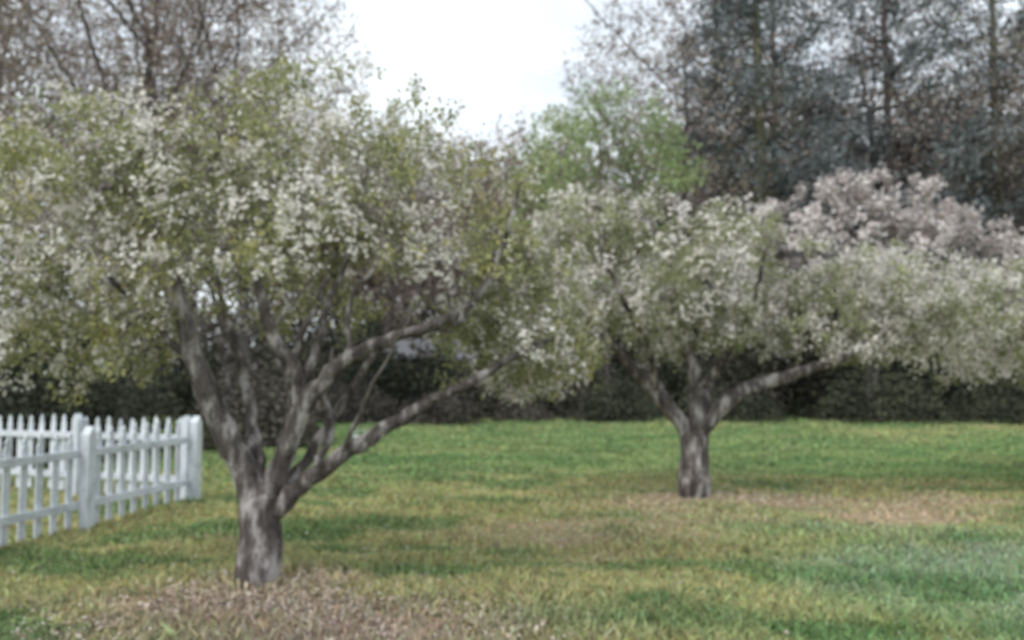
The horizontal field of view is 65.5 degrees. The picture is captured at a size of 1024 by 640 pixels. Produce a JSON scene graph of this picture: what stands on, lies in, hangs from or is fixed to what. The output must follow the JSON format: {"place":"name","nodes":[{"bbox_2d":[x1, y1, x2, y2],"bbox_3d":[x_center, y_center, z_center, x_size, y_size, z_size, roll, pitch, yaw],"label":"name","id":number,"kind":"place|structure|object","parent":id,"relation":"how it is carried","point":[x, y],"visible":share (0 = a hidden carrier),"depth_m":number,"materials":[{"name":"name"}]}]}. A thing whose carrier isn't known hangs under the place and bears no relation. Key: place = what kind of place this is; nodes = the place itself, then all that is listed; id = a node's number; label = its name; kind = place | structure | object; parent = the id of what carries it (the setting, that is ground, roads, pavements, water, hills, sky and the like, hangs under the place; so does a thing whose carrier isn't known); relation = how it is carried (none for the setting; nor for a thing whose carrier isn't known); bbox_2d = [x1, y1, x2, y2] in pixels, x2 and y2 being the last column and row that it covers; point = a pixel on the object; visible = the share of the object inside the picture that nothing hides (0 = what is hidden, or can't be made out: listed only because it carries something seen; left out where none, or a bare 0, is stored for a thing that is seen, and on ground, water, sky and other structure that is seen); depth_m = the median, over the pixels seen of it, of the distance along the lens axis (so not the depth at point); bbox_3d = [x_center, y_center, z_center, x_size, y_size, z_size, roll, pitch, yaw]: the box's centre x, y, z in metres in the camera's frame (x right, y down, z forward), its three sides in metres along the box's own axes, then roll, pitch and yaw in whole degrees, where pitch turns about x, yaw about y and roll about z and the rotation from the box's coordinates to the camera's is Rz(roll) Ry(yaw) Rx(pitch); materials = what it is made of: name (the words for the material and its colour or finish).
{"place":"outdoors","nodes":[
{"label":"outdoors","id":0,"kind":"place"},
{"bbox_2d":[0,373,1023,639],"bbox_3d":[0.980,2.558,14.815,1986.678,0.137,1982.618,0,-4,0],"label":"ground","id":1,"kind":"structure","parent":0,"point":[134,601],"depth_m":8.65,"materials":[{"name":"green plant"}]},
{"bbox_2d":[0,296,59,430],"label":"shrub","id":2,"kind":"object","parent":1,"relation":"on","point":[11,376],"visible":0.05,"depth_m":16.73,"materials":[{"name":"green plant"}]},
{"bbox_2d":[0,0,137,286],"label":"bare tree","id":3,"kind":"object","parent":1,"relation":"on","point":[53,62],"visible":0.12,"depth_m":28.95,"materials":[{"name":"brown plant"}]},
{"bbox_2d":[0,0,139,247],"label":"bare tree","id":4,"kind":"object","parent":1,"relation":"on","point":[5,35],"visible":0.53,"depth_m":20.66,"materials":[{"name":"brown plant"}]},
{"bbox_2d":[0,286,186,469],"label":"shrub","id":5,"kind":"object","parent":1,"relation":"on","point":[33,398],"visible":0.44,"depth_m":14.06,"materials":[{"name":"green plant"}]},
{"bbox_2d":[0,413,191,499],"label":"picket fence","id":6,"kind":"object","parent":1,"relation":"on","point":[79,423],"visible":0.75,"depth_m":10.30,"materials":[{"name":"white paint"}]},
{"bbox_2d":[0,416,201,546],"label":"picket fence","id":7,"kind":"object","parent":1,"relation":"on","point":[91,452],"visible":0.91,"depth_m":8.03,"materials":[{"name":"white paint"}]},
{"bbox_2d":[0,0,302,414],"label":"bare tree","id":8,"kind":"object","parent":1,"relation":"on","point":[135,43],"visible":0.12,"depth_m":28.55,"materials":[{"name":"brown plant"}]},
{"bbox_2d":[0,0,329,430],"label":"bare tree","id":9,"kind":"object","parent":1,"relation":"on","point":[151,40],"visible":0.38,"depth_m":20.37,"materials":[{"name":"brown plant"}]},
{"bbox_2d":[86,0,377,422],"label":"bare tree","id":10,"kind":"object","parent":1,"relation":"on","point":[244,341],"visible":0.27,"depth_m":23.48,"materials":[{"name":"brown plant"}]},
{"bbox_2d":[186,348,331,451],"bbox_3d":[-5.668,1.777,17.546,3.348,2.311,3.230,0,-4,0],"label":"shrub","id":11,"kind":"object","parent":1,"relation":"on","point":[267,416],"visible":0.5,"depth_m":17.03,"materials":[{"name":"green plant"}]},
{"bbox_2d":[0,49,613,587],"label":"apple tree","id":12,"kind":"object","parent":1,"relation":"on","point":[274,491],"visible":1,"depth_m":5.74,"materials":[{"name":"white plant"}]},
{"bbox_2d":[309,379,404,424],"bbox_3d":[-4.871,2.656,25.443,3.041,1.582,2.728,0,-4,0],"label":"shrub","id":13,"kind":"object","parent":1,"relation":"on","point":[369,408],"visible":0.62,"depth_m":24.98,"materials":[{"name":"green plant"}]},
{"bbox_2d":[353,430,368,454],"bbox_3d":[-2.950,2.400,15.677,0.356,0.486,0.356,0,-4,0],"label":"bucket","id":14,"kind":"object","parent":1,"relation":"on","point":[367,451],"visible":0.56,"depth_m":15.60,"materials":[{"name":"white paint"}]},
{"bbox_2d":[0,558,788,639],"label":"leaf litter","id":15,"kind":"object","parent":1,"relation":"on","point":[273,598],"visible":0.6,"depth_m":5.24,"materials":[{"name":"brown plant"}]},
{"bbox_2d":[313,90,478,334],"bbox_3d":[-5.023,-2.470,33.492,7.642,12.846,7.479,-3,-5,41],"label":"tree","id":16,"kind":"object","parent":1,"relation":"on","point":[392,297],"visible":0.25,"depth_m":33.01,"materials":[{"name":"green plant"}]},
{"bbox_2d":[361,338,474,413],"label":"garden shed","id":17,"kind":"structure","parent":1,"relation":"on","point":[404,347],"depth_m":31.45,"materials":[{"name":"grey"}]},
{"bbox_2d":[422,366,442,391],"bbox_3d":[-3.124,2.682,31.194,0.810,1.773,0.025,1,-4,-11],"label":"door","id":18,"kind":"structure","parent":17,"relation":"in","point":[435,366],"depth_m":31.23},
{"bbox_2d":[394,386,486,425],"bbox_3d":[-2.274,2.686,24.617,2.855,1.353,2.856,-3,-5,43],"label":"shrub","id":19,"kind":"object","parent":1,"relation":"on","point":[446,412],"visible":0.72,"depth_m":24.22,"materials":[{"name":"green plant"}]},
{"bbox_2d":[2,282,995,407],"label":"thicket","id":20,"kind":"object","parent":1,"relation":"on","point":[214,338],"visible":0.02,"depth_m":36.80,"materials":[{"name":"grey plant"}]},
{"bbox_2d":[0,39,1023,396],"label":"distant woodland","id":21,"kind":"object","parent":1,"relation":"on","point":[370,283],"visible":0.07,"depth_m":42.13,"materials":[{"name":"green plant"}]},
{"bbox_2d":[0,463,1023,639],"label":"fallen petals","id":22,"kind":"object","parent":1,"relation":"on","point":[456,561],"visible":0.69,"depth_m":6.68,"materials":[{"name":"plant"}]},
{"bbox_2d":[5,280,1023,421],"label":"undergrowth","id":23,"kind":"object","parent":1,"relation":"on","point":[409,378],"visible":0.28,"depth_m":28.52,"materials":[{"name":"green plant"}]},
{"bbox_2d":[490,400,555,422],"bbox_3d":[0.343,2.997,25.605,2.222,0.857,2.411,0,-4,0],"label":"shrub","id":24,"kind":"object","parent":1,"relation":"on","point":[519,413],"visible":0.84,"depth_m":25.30,"materials":[{"name":"green plant"}]},
{"bbox_2d":[503,74,708,418],"bbox_3d":[3.182,-2.419,27.852,7.269,11.964,6.812,0,-4,0],"label":"maple tree","id":25,"kind":"object","parent":1,"relation":"on","point":[670,164],"visible":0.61,"depth_m":27.62,"materials":[{"name":"green plant"}]},
{"bbox_2d":[569,370,664,422],"bbox_3d":[3.380,2.561,26.026,3.060,1.840,3.050,0,-4,0],"label":"shrub","id":26,"kind":"object","parent":1,"relation":"on","point":[635,401],"visible":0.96,"depth_m":25.62,"materials":[{"name":"green plant"}]},
{"bbox_2d":[548,0,815,402],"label":"bare tree","id":27,"kind":"object","parent":1,"relation":"on","point":[686,120],"visible":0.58,"depth_m":30.96,"materials":[{"name":"grey plant"}]},
{"bbox_2d":[671,375,793,423],"bbox_3d":[7.153,2.649,26.117,3.645,1.680,3.772,2,-4,-23],"label":"shrub","id":28,"kind":"object","parent":1,"relation":"on","point":[739,413],"visible":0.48,"depth_m":25.43,"materials":[{"name":"green plant"}]},
{"bbox_2d":[464,180,1022,498],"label":"apple tree","id":29,"kind":"object","parent":1,"relation":"on","point":[920,300],"visible":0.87,"depth_m":9.66,"materials":[{"name":"white plant"}]},
{"bbox_2d":[619,0,912,413],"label":"pine tree","id":30,"kind":"object","parent":1,"relation":"on","point":[761,135],"visible":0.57,"depth_m":29.91,"materials":[{"name":"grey plant"}]},
{"bbox_2d":[658,0,912,405],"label":"pine tree","id":31,"kind":"object","parent":1,"relation":"on","point":[776,67],"visible":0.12,"depth_m":36.82,"materials":[{"name":"green plant"}]},
{"bbox_2d":[711,163,1023,420],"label":"flowering cherry tree","id":32,"kind":"object","parent":1,"relation":"on","point":[928,227],"visible":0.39,"depth_m":26.01,"materials":[{"name":"pink plant"}]},
{"bbox_2d":[736,0,1018,293],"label":"bare tree","id":33,"kind":"object","parent":1,"relation":"on","point":[867,75],"visible":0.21,"depth_m":33.30,"materials":[{"name":"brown plant"}]},
{"bbox_2d":[793,360,969,424],"bbox_3d":[11.855,2.174,25.860,4.976,2.512,4.797,0,-4,0],"label":"shrub","id":34,"kind":"object","parent":1,"relation":"on","point":[883,412],"visible":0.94,"depth_m":25.22,"materials":[{"name":"green plant"}]},
{"bbox_2d":[771,0,1023,408],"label":"pine tree","id":35,"kind":"object","parent":1,"relation":"on","point":[885,144],"visible":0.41,"depth_m":31.30,"materials":[{"name":"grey plant"}]},
{"bbox_2d":[867,0,1023,399],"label":"pine tree","id":36,"kind":"object","parent":1,"relation":"on","point":[992,10],"visible":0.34,"depth_m":32.92,"materials":[{"name":"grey plant"}]},
{"bbox_2d":[881,3,1023,311],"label":"bare tree","id":37,"kind":"object","parent":1,"relation":"on","point":[1008,190],"visible":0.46,"depth_m":31.45,"materials":[{"name":"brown plant"}]},
{"bbox_2d":[892,255,1023,391],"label":"apple tree","id":38,"kind":"object","parent":1,"relation":"on","point":[989,355],"visible":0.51,"depth_m":10.96,"materials":[{"name":"white plant"}]},
{"bbox_2d":[939,367,1023,424],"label":"shrub","id":39,"kind":"object","parent":1,"relation":"on","point":[1001,391],"visible":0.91,"depth_m":25.03,"materials":[{"name":"green plant"}]},
{"bbox_2d":[954,0,1023,263],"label":"pine tree","id":40,"kind":"object","parent":1,"relation":"on","point":[1022,99],"visible":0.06,"depth_m":37.63,"materials":[{"name":"green plant"}]},
{"bbox_2d":[0,0,1023,370],"label":"sky","id":41,"kind":"structure","parent":0,"point":[503,57],"materials":[{"name":"white"}]}
]}

